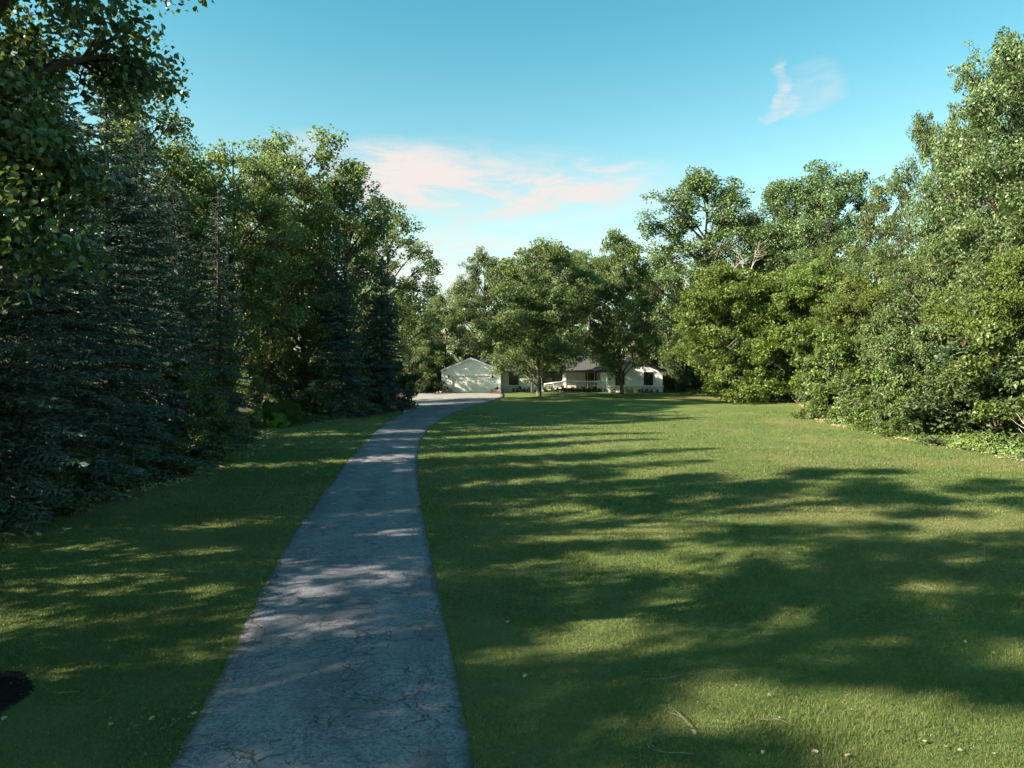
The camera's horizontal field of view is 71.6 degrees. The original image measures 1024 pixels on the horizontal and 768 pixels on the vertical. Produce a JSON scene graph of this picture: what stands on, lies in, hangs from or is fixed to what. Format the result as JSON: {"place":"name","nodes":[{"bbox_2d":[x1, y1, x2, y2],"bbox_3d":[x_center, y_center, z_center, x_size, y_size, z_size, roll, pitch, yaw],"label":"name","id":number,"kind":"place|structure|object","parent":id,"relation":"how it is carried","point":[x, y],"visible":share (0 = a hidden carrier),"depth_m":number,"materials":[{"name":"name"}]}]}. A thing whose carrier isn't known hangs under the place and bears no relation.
{"place":"outdoors","nodes":[
{"label":"outdoors","id":0,"kind":"place"},
{"bbox_2d":[169,398,498,767],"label":"driveway","id":1,"kind":"structure","parent":0,"point":[341,660],"depth_m":9.87,"materials":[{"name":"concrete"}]},
{"bbox_2d":[0,366,1023,767],"bbox_3d":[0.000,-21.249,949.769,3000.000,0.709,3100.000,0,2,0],"label":"lawn","id":2,"kind":"structure","parent":0,"point":[654,404],"depth_m":12.43,"materials":[{"name":"green plant"}]},
{"bbox_2d":[0,671,35,713],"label":"mulch bed","id":3,"kind":"object","parent":2,"relation":"on","point":[10,693],"visible":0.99,"depth_m":8.70,"materials":[{"name":"black soil"}]},
{"bbox_2d":[0,423,103,530],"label":"dark shrub","id":4,"kind":"object","parent":2,"relation":"on","point":[65,477],"visible":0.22,"depth_m":18.57,"materials":[{"name":"green plant"}]},
{"bbox_2d":[0,107,125,534],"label":"spruce tree","id":5,"kind":"object","parent":2,"relation":"on","point":[24,451],"visible":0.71,"depth_m":17.34,"materials":[{"name":"green plant"}]},
{"bbox_2d":[6,69,120,404],"bbox_3d":[-19.572,-5.021,30.799,7.943,17.592,7.955,0,2,11],"label":"spruce tree","id":6,"kind":"object","parent":2,"relation":"on","point":[63,109],"visible":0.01,"depth_m":30.85,"materials":[{"name":"green plant"}]},
{"bbox_2d":[0,44,172,502],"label":"spruce tree","id":7,"kind":"object","parent":2,"relation":"on","point":[80,396],"visible":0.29,"depth_m":20.87,"materials":[{"name":"green plant"}]},
{"bbox_2d":[31,423,146,491],"bbox_3d":[-13.281,2.321,21.544,3.419,2.468,4.246,0,2,18],"label":"dark shrub","id":8,"kind":"object","parent":2,"relation":"on","point":[117,435],"visible":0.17,"depth_m":21.86,"materials":[{"name":"green plant"}]},
{"bbox_2d":[0,0,213,314],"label":"overhanging tree","id":9,"kind":"object","parent":2,"relation":"on","point":[32,73],"visible":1,"depth_m":8.30,"materials":[{"name":"green plant"}]},
{"bbox_2d":[23,75,217,484],"bbox_3d":[-13.902,-3.590,24.482,6.704,14.846,6.714,0,2,2],"label":"spruce tree","id":10,"kind":"object","parent":2,"relation":"on","point":[121,216],"visible":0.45,"depth_m":24.30,"materials":[{"name":"green plant"}]},
{"bbox_2d":[75,72,206,362],"bbox_3d":[-22.041,-7.668,40.596,8.402,21.477,8.666,0,2,-11],"label":"poplar tree","id":11,"kind":"object","parent":2,"relation":"on","point":[171,129],"visible":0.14,"depth_m":40.70,"materials":[{"name":"green plant"}]},
{"bbox_2d":[78,120,233,464],"bbox_3d":[-15.184,-3.334,28.853,6.336,14.702,5.760,1,2,27],"label":"spruce tree","id":12,"kind":"object","parent":2,"relation":"on","point":[182,347],"visible":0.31,"depth_m":28.84,"materials":[{"name":"green plant"}]},
{"bbox_2d":[110,399,209,483],"bbox_3d":[-13.046,1.956,25.022,4.232,2.981,4.589,-1,2,-43],"label":"dark shrub","id":13,"kind":"object","parent":2,"relation":"on","point":[172,468],"visible":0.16,"depth_m":25.12,"materials":[{"name":"green plant"}]},
{"bbox_2d":[93,363,237,460],"bbox_3d":[-14.358,1.174,29.897,4.621,4.588,5.741,1,2,45],"label":"leafy shrub","id":14,"kind":"object","parent":2,"relation":"on","point":[217,401],"visible":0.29,"depth_m":29.88,"materials":[{"name":"green plant"}]},
{"bbox_2d":[1,407,342,522],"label":"undergrowth","id":15,"kind":"object","parent":2,"relation":"on","point":[252,433],"visible":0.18,"depth_m":36.26,"materials":[{"name":"green plant"}]},
{"bbox_2d":[0,417,361,540],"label":"leaf litter","id":16,"kind":"object","parent":2,"relation":"on","point":[176,482],"visible":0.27,"depth_m":27.21,"materials":[{"name":"plant"}]},
{"bbox_2d":[129,176,240,433],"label":"spruce tree","id":17,"kind":"object","parent":2,"relation":"on","point":[183,259],"visible":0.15,"depth_m":35.80,"materials":[{"name":"green plant"}]},
{"bbox_2d":[103,136,275,353],"bbox_3d":[-21.494,-6.190,44.956,10.243,18.363,9.267,1,2,28],"label":"poplar tree","id":18,"kind":"object","parent":2,"relation":"on","point":[171,153],"visible":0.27,"depth_m":43.96,"materials":[{"name":"green plant"}]},
{"bbox_2d":[147,239,244,391],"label":"maple tree","id":19,"kind":"object","parent":2,"relation":"on","point":[212,314],"visible":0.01,"depth_m":46.24,"materials":[{"name":"green plant"}]},
{"bbox_2d":[153,360,245,453],"bbox_3d":[-14.662,1.218,31.826,4.960,4.655,6.159,-1,2,-24],"label":"dark shrub","id":20,"kind":"object","parent":2,"relation":"on","point":[207,373],"visible":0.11,"depth_m":31.86,"materials":[{"name":"green plant"}]},
{"bbox_2d":[180,189,267,438],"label":"spruce tree","id":21,"kind":"object","parent":2,"relation":"on","point":[217,303],"visible":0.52,"depth_m":37.82,"materials":[{"name":"green plant"}]},
{"bbox_2d":[193,346,268,426],"bbox_3d":[-17.770,0.193,44.043,5.042,5.683,4.841,0,2,-7],"label":"leafy shrub","id":22,"kind":"object","parent":2,"relation":"on","point":[235,361],"visible":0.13,"depth_m":43.92,"materials":[{"name":"green plant"}]},
{"bbox_2d":[179,138,315,397],"bbox_3d":[-18.638,-6.646,48.051,10.739,18.998,10.412,-1,2,-25],"label":"poplar tree","id":23,"kind":"object","parent":2,"relation":"on","point":[259,259],"visible":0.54,"depth_m":46.88,"materials":[{"name":"green plant"}]},
{"bbox_2d":[258,419,271,428],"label":"lime shrub","id":24,"kind":"object","parent":2,"relation":"on","point":[267,423],"visible":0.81,"depth_m":44.76,"materials":[{"name":"green plant"}]},
{"bbox_2d":[261,400,273,420],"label":"arborvitae shrub","id":25,"kind":"object","parent":2,"relation":"on","point":[266,404],"visible":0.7,"depth_m":46.04,"materials":[{"name":"green plant"}]},
{"bbox_2d":[209,210,327,405],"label":"maple tree","id":26,"kind":"object","parent":2,"relation":"on","point":[292,354],"visible":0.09,"depth_m":52.76,"materials":[{"name":"green plant"}]},
{"bbox_2d":[235,358,309,410],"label":"dark shrub","id":27,"kind":"object","parent":2,"relation":"on","point":[279,373],"visible":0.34,"depth_m":51.76,"materials":[{"name":"green plant"}]},
{"bbox_2d":[267,401,278,420],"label":"arborvitae shrub","id":28,"kind":"object","parent":2,"relation":"on","point":[273,405],"visible":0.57,"depth_m":46.33,"materials":[{"name":"green plant"}]},
{"bbox_2d":[216,150,342,400],"bbox_3d":[-17.717,-6.870,52.385,10.862,19.128,9.247,1,2,35],"label":"poplar tree","id":29,"kind":"object","parent":2,"relation":"on","point":[290,278],"visible":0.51,"depth_m":51.47,"materials":[{"name":"green plant"}]},
{"bbox_2d":[268,412,290,427],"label":"lime shrub","id":30,"kind":"object","parent":2,"relation":"on","point":[279,418],"visible":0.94,"depth_m":45.45,"materials":[{"name":"green plant"}]},
{"bbox_2d":[279,399,290,422],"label":"arborvitae shrub","id":31,"kind":"object","parent":2,"relation":"on","point":[285,408],"visible":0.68,"depth_m":46.80,"materials":[{"name":"green plant"}]},
{"bbox_2d":[236,232,347,395],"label":"maple tree","id":32,"kind":"object","parent":2,"relation":"on","point":[313,356],"visible":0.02,"depth_m":59.36,"materials":[{"name":"green plant"}]},
{"bbox_2d":[288,401,296,423],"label":"arborvitae shrub","id":33,"kind":"object","parent":2,"relation":"on","point":[292,408],"visible":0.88,"depth_m":47.09,"materials":[{"name":"green plant"}]},
{"bbox_2d":[292,403,302,423],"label":"arborvitae shrub","id":34,"kind":"object","parent":2,"relation":"on","point":[298,412],"visible":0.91,"depth_m":47.34,"materials":[{"name":"green plant"}]},
{"bbox_2d":[237,124,371,408],"bbox_3d":[-16.728,-9.077,57.773,11.490,23.298,11.140,0,2,14],"label":"poplar tree","id":35,"kind":"object","parent":2,"relation":"on","point":[276,154],"visible":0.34,"depth_m":56.00,"materials":[{"name":"green plant"}]},
{"bbox_2d":[268,358,362,417],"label":"dark shrub","id":36,"kind":"object","parent":2,"relation":"on","point":[320,393],"visible":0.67,"depth_m":52.15,"materials":[{"name":"green plant"}]},
{"bbox_2d":[296,227,380,419],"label":"spruce tree","id":37,"kind":"object","parent":2,"relation":"on","point":[336,344],"visible":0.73,"depth_m":53.37,"materials":[{"name":"green plant"}]},
{"bbox_2d":[278,158,410,368],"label":"poplar tree","id":38,"kind":"object","parent":2,"relation":"on","point":[372,228],"visible":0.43,"depth_m":59.75,"materials":[{"name":"green plant"}]},
{"bbox_2d":[343,354,395,412],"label":"dark shrub","id":39,"kind":"object","parent":2,"relation":"on","point":[364,373],"visible":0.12,"depth_m":59.37,"materials":[{"name":"green plant"}]},
{"bbox_2d":[357,257,413,411],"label":"spruce tree","id":40,"kind":"object","parent":2,"relation":"on","point":[383,352],"visible":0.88,"depth_m":59.53,"materials":[{"name":"green plant"}]},
{"bbox_2d":[343,202,446,359],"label":"poplar tree","id":41,"kind":"object","parent":2,"relation":"on","point":[407,287],"visible":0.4,"depth_m":68.81,"materials":[{"name":"green plant"}]},
{"bbox_2d":[377,361,420,408],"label":"dark shrub","id":42,"kind":"object","parent":2,"relation":"on","point":[410,378],"visible":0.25,"depth_m":62.00,"materials":[{"name":"green plant"}]},
{"bbox_2d":[373,288,426,371],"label":"maple tree","id":43,"kind":"object","parent":2,"relation":"on","point":[399,327],"visible":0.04,"depth_m":96.95,"materials":[{"name":"green plant"}]},
{"bbox_2d":[390,305,445,392],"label":"maple tree","id":44,"kind":"object","parent":2,"relation":"on","point":[423,344],"visible":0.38,"depth_m":86.92,"materials":[{"name":"green plant"}]},
{"bbox_2d":[94,333,743,375],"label":"woodland","id":45,"kind":"object","parent":2,"relation":"on","point":[401,360],"depth_m":147.67,"materials":[{"name":"green plant"}]},
{"bbox_2d":[404,355,449,392],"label":"dark shrub","id":46,"kind":"object","parent":2,"relation":"on","point":[436,379],"visible":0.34,"depth_m":90.50,"materials":[{"name":"green plant"}]},
{"bbox_2d":[413,263,448,388],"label":"spruce tree","id":47,"kind":"object","parent":2,"relation":"on","point":[430,278],"visible":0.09,"depth_m":103.47,"materials":[{"name":"green plant"}]},
{"bbox_2d":[410,291,483,373],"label":"maple tree","id":48,"kind":"object","parent":2,"relation":"on","point":[451,323],"visible":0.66,"depth_m":96.29,"materials":[{"name":"green plant"}]},
{"bbox_2d":[404,393,504,411],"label":"parking pad","id":49,"kind":"object","parent":2,"relation":"on","point":[424,399],"visible":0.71,"depth_m":78.97,"materials":[{"name":"concrete"}]},
{"bbox_2d":[439,280,496,368],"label":"maple tree","id":50,"kind":"object","parent":2,"relation":"on","point":[456,290],"visible":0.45,"depth_m":110.48,"materials":[{"name":"green plant"}]},
{"bbox_2d":[453,246,511,354],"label":"cottonwood tree","id":51,"kind":"object","parent":2,"relation":"on","point":[480,258],"visible":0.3,"depth_m":115.89,"materials":[{"name":"green plant"}]},
{"bbox_2d":[0,459,1023,767],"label":"clover","id":52,"kind":"object","parent":2,"relation":"on","point":[528,615],"visible":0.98,"depth_m":11.34,"materials":[{"name":"green plant"}]},
{"bbox_2d":[479,272,562,354],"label":"maple tree","id":53,"kind":"object","parent":2,"relation":"on","point":[494,312],"visible":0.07,"depth_m":111.93,"materials":[{"name":"green plant"}]},
{"bbox_2d":[507,297,554,392],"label":"maple tree","id":54,"kind":"object","parent":2,"relation":"on","point":[531,370],"visible":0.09,"depth_m":87.93,"materials":[{"name":"green plant"}]},
{"bbox_2d":[472,237,608,395],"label":"maple tree","id":55,"kind":"object","parent":2,"relation":"on","point":[530,317],"visible":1,"depth_m":76.96,"materials":[{"name":"green plant"}]},
{"bbox_2d":[441,355,665,392],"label":"ranch house","id":56,"kind":"structure","parent":2,"relation":"on","point":[470,374],"depth_m":91.00,"materials":[{"name":"white"}]},
{"bbox_2d":[452,376,489,392],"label":"garage door","id":57,"kind":"structure","parent":56,"relation":"in","point":[460,384],"depth_m":90.12,"materials":[{"name":"white metal"}]},
{"bbox_2d":[509,372,517,384],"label":"window","id":58,"kind":"structure","parent":56,"relation":"in","point":[513,378],"depth_m":93.17,"materials":[{"name":"black glass"}]},
{"bbox_2d":[542,372,551,384],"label":"window","id":59,"kind":"structure","parent":56,"relation":"in","point":[548,379],"depth_m":93.17,"materials":[{"name":"black glass"}]},
{"bbox_2d":[552,372,561,384],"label":"window","id":60,"kind":"structure","parent":56,"relation":"in","point":[557,377],"depth_m":93.78,"materials":[{"name":"black glass"}]},
{"bbox_2d":[588,373,593,387],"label":"front door","id":61,"kind":"structure","parent":56,"relation":"in","point":[590,375],"depth_m":93.76,"materials":[{"name":"black metal"}]},
{"bbox_2d":[615,372,623,384],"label":"window","id":62,"kind":"structure","parent":56,"relation":"in","point":[617,382],"depth_m":90.97,"materials":[{"name":"black glass"}]},
{"bbox_2d":[644,372,652,384],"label":"window","id":63,"kind":"structure","parent":56,"relation":"in","point":[648,376],"depth_m":90.96,"materials":[{"name":"black glass"}]},
{"bbox_2d":[533,249,596,353],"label":"cottonwood tree","id":64,"kind":"object","parent":2,"relation":"on","point":[576,254],"visible":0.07,"depth_m":116.80,"materials":[{"name":"green plant"}]},
{"bbox_2d":[544,249,636,353],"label":"maple tree","id":65,"kind":"object","parent":2,"relation":"on","point":[580,257],"visible":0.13,"depth_m":102.45,"materials":[{"name":"green plant"}]},
{"bbox_2d":[572,227,666,393],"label":"maple tree","id":66,"kind":"object","parent":2,"relation":"on","point":[620,279],"visible":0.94,"depth_m":83.51,"materials":[{"name":"green plant"}]},
{"bbox_2d":[621,311,668,364],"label":"maple tree","id":67,"kind":"object","parent":2,"relation":"on","point":[633,341],"visible":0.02,"depth_m":114.48,"materials":[{"name":"green plant"}]},
{"bbox_2d":[625,249,689,376],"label":"maple tree","id":68,"kind":"object","parent":2,"relation":"on","point":[653,258],"visible":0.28,"depth_m":103.81,"materials":[{"name":"green plant"}]},
{"bbox_2d":[649,338,696,390],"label":"olive shrub","id":69,"kind":"object","parent":2,"relation":"on","point":[668,382],"visible":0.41,"depth_m":95.50,"materials":[{"name":"green plant"}]},
{"bbox_2d":[665,256,711,369],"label":"cottonwood tree","id":70,"kind":"object","parent":2,"relation":"on","point":[682,293],"visible":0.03,"depth_m":111.24,"materials":[{"name":"green plant"}]},
{"bbox_2d":[674,353,714,392],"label":"dark shrub","id":71,"kind":"object","parent":2,"relation":"on","point":[688,379],"visible":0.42,"depth_m":86.54,"materials":[{"name":"green plant"}]},
{"bbox_2d":[634,165,805,361],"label":"cottonwood tree","id":72,"kind":"object","parent":2,"relation":"on","point":[727,199],"visible":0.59,"depth_m":93.25,"materials":[{"name":"green plant"}]},
{"bbox_2d":[654,258,815,402],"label":"box elder tree","id":73,"kind":"object","parent":2,"relation":"on","point":[719,306],"visible":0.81,"depth_m":71.40,"materials":[{"name":"green plant"}]},
{"bbox_2d":[733,238,767,377],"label":"dead tree","id":74,"kind":"object","parent":2,"relation":"on","point":[751,267],"visible":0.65,"depth_m":78.06,"materials":[{"name":"brown wood"}]},
{"bbox_2d":[725,179,841,301],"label":"cottonwood tree","id":75,"kind":"object","parent":2,"relation":"on","point":[772,197],"visible":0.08,"depth_m":93.53,"materials":[{"name":"green plant"}]},
{"bbox_2d":[728,257,851,403],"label":"box elder tree","id":76,"kind":"object","parent":2,"relation":"on","point":[800,288],"visible":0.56,"depth_m":68.89,"materials":[{"name":"green plant"}]},
{"bbox_2d":[730,159,883,333],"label":"cottonwood tree","id":77,"kind":"object","parent":2,"relation":"on","point":[837,198],"visible":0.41,"depth_m":85.32,"materials":[{"name":"green plant"}]},
{"bbox_2d":[775,244,867,366],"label":"maple tree","id":78,"kind":"object","parent":2,"relation":"on","point":[813,255],"visible":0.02,"depth_m":76.87,"materials":[{"name":"green plant"}]},
{"bbox_2d":[777,247,873,373],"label":"maple tree","id":79,"kind":"object","parent":2,"relation":"on","point":[848,264],"visible":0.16,"depth_m":71.09,"materials":[{"name":"green plant"}]},
{"bbox_2d":[790,324,878,418],"bbox_3d":[24.244,-0.862,51.719,7.157,7.305,8.311,1,2,38],"label":"leafy shrub","id":80,"kind":"object","parent":2,"relation":"on","point":[833,351],"visible":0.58,"depth_m":51.28,"materials":[{"name":"green plant"}]},
{"bbox_2d":[809,379,863,419],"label":"leafy shrub","id":81,"kind":"object","parent":2,"relation":"on","point":[820,406],"visible":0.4,"depth_m":50.68,"materials":[{"name":"green plant"}]},
{"bbox_2d":[795,354,877,411],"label":"olive shrub","id":82,"kind":"object","parent":2,"relation":"on","point":[807,363],"visible":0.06,"depth_m":58.04,"materials":[{"name":"green plant"}]},
{"bbox_2d":[669,393,1023,460],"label":"leaf litter","id":83,"kind":"object","parent":2,"relation":"on","point":[838,425],"visible":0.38,"depth_m":39.22,"materials":[{"name":"plant"}]},
{"bbox_2d":[674,388,1023,459],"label":"undergrowth","id":84,"kind":"object","parent":2,"relation":"on","point":[955,439],"visible":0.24,"depth_m":34.20,"materials":[{"name":"green plant"}]},
{"bbox_2d":[809,271,927,405],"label":"box elder tree","id":85,"kind":"object","parent":2,"relation":"on","point":[867,293],"visible":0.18,"depth_m":56.36,"materials":[{"name":"green plant"}]},
{"bbox_2d":[840,384,903,432],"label":"leafy shrub","id":86,"kind":"object","parent":2,"relation":"on","point":[864,392],"visible":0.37,"depth_m":43.78,"materials":[{"name":"green plant"}]},
{"bbox_2d":[821,239,924,336],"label":"maple tree","id":87,"kind":"object","parent":2,"relation":"on","point":[877,252],"visible":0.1,"depth_m":61.94,"materials":[{"name":"green plant"}]},
{"bbox_2d":[830,305,930,419],"bbox_3d":[25.471,-1.206,48.045,7.007,8.386,10.442,1,2,35],"label":"olive shrub","id":88,"kind":"object","parent":2,"relation":"on","point":[900,329],"visible":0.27,"depth_m":46.75,"materials":[{"name":"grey plant"}]},
{"bbox_2d":[853,347,921,425],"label":"leafy shrub","id":89,"kind":"object","parent":2,"relation":"on","point":[879,379],"visible":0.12,"depth_m":43.67,"materials":[{"name":"green plant"}]},
{"bbox_2d":[837,174,938,320],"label":"poplar tree","id":90,"kind":"object","parent":2,"relation":"on","point":[879,208],"visible":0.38,"depth_m":75.41,"materials":[{"name":"green plant"}]},
{"bbox_2d":[873,395,944,437],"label":"leafy shrub","id":91,"kind":"object","parent":2,"relation":"on","point":[900,428],"visible":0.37,"depth_m":40.09,"materials":[{"name":"green plant"}]},
{"bbox_2d":[866,321,965,428],"bbox_3d":[24.578,-0.121,42.315,6.305,7.239,6.548,1,2,29],"label":"olive shrub","id":92,"kind":"object","parent":2,"relation":"on","point":[883,346],"visible":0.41,"depth_m":41.48,"materials":[{"name":"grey plant"}]},
{"bbox_2d":[866,230,972,388],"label":"maple tree","id":93,"kind":"object","parent":2,"relation":"on","point":[915,290],"visible":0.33,"depth_m":46.95,"materials":[{"name":"green plant"}]},
{"bbox_2d":[878,102,998,326],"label":"cottonwood tree","id":94,"kind":"object","parent":2,"relation":"on","point":[922,131],"visible":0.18,"depth_m":54.19,"materials":[{"name":"green plant"}]},
{"bbox_2d":[920,362,971,427],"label":"sumac tree","id":95,"kind":"object","parent":2,"relation":"on","point":[933,375],"visible":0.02,"depth_m":40.25,"materials":[{"name":"green plant"}]},
{"bbox_2d":[914,280,984,407],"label":"box elder tree","id":96,"kind":"object","parent":2,"relation":"on","point":[934,306],"visible":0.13,"depth_m":42.48,"materials":[{"name":"green plant"}]},
{"bbox_2d":[887,334,1023,446],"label":"dark shrub","id":97,"kind":"object","parent":2,"relation":"on","point":[933,418],"visible":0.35,"depth_m":36.09,"materials":[{"name":"green plant"}]},
{"bbox_2d":[903,26,1023,290],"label":"cottonwood tree","id":98,"kind":"object","parent":2,"relation":"on","point":[932,212],"visible":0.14,"depth_m":48.53,"materials":[{"name":"green plant"}]},
{"bbox_2d":[908,320,1023,435],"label":"leafy shrub","id":99,"kind":"object","parent":2,"relation":"on","point":[994,338],"visible":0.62,"depth_m":33.89,"materials":[{"name":"green plant"}]},
{"bbox_2d":[912,206,1023,362],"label":"maple tree","id":100,"kind":"object","parent":2,"relation":"on","point":[959,235],"visible":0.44,"depth_m":39.64,"materials":[{"name":"green plant"}]},
{"bbox_2d":[919,32,1023,338],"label":"cottonwood tree","id":101,"kind":"object","parent":2,"relation":"on","point":[986,171],"visible":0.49,"depth_m":41.17,"materials":[{"name":"green plant"}]},
{"bbox_2d":[923,341,1023,427],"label":"sumac tree","id":102,"kind":"object","parent":2,"relation":"on","point":[991,368],"visible":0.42,"depth_m":35.37,"materials":[{"name":"green plant"}]},
{"bbox_2d":[931,244,1023,436],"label":"box elder tree","id":103,"kind":"object","parent":2,"relation":"on","point":[1008,270],"visible":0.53,"depth_m":35.33,"materials":[{"name":"green plant"}]},
{"bbox_2d":[0,0,1023,361],"label":"sky","id":104,"kind":"structure","parent":0,"point":[501,126],"materials":[{"name":"blue"}]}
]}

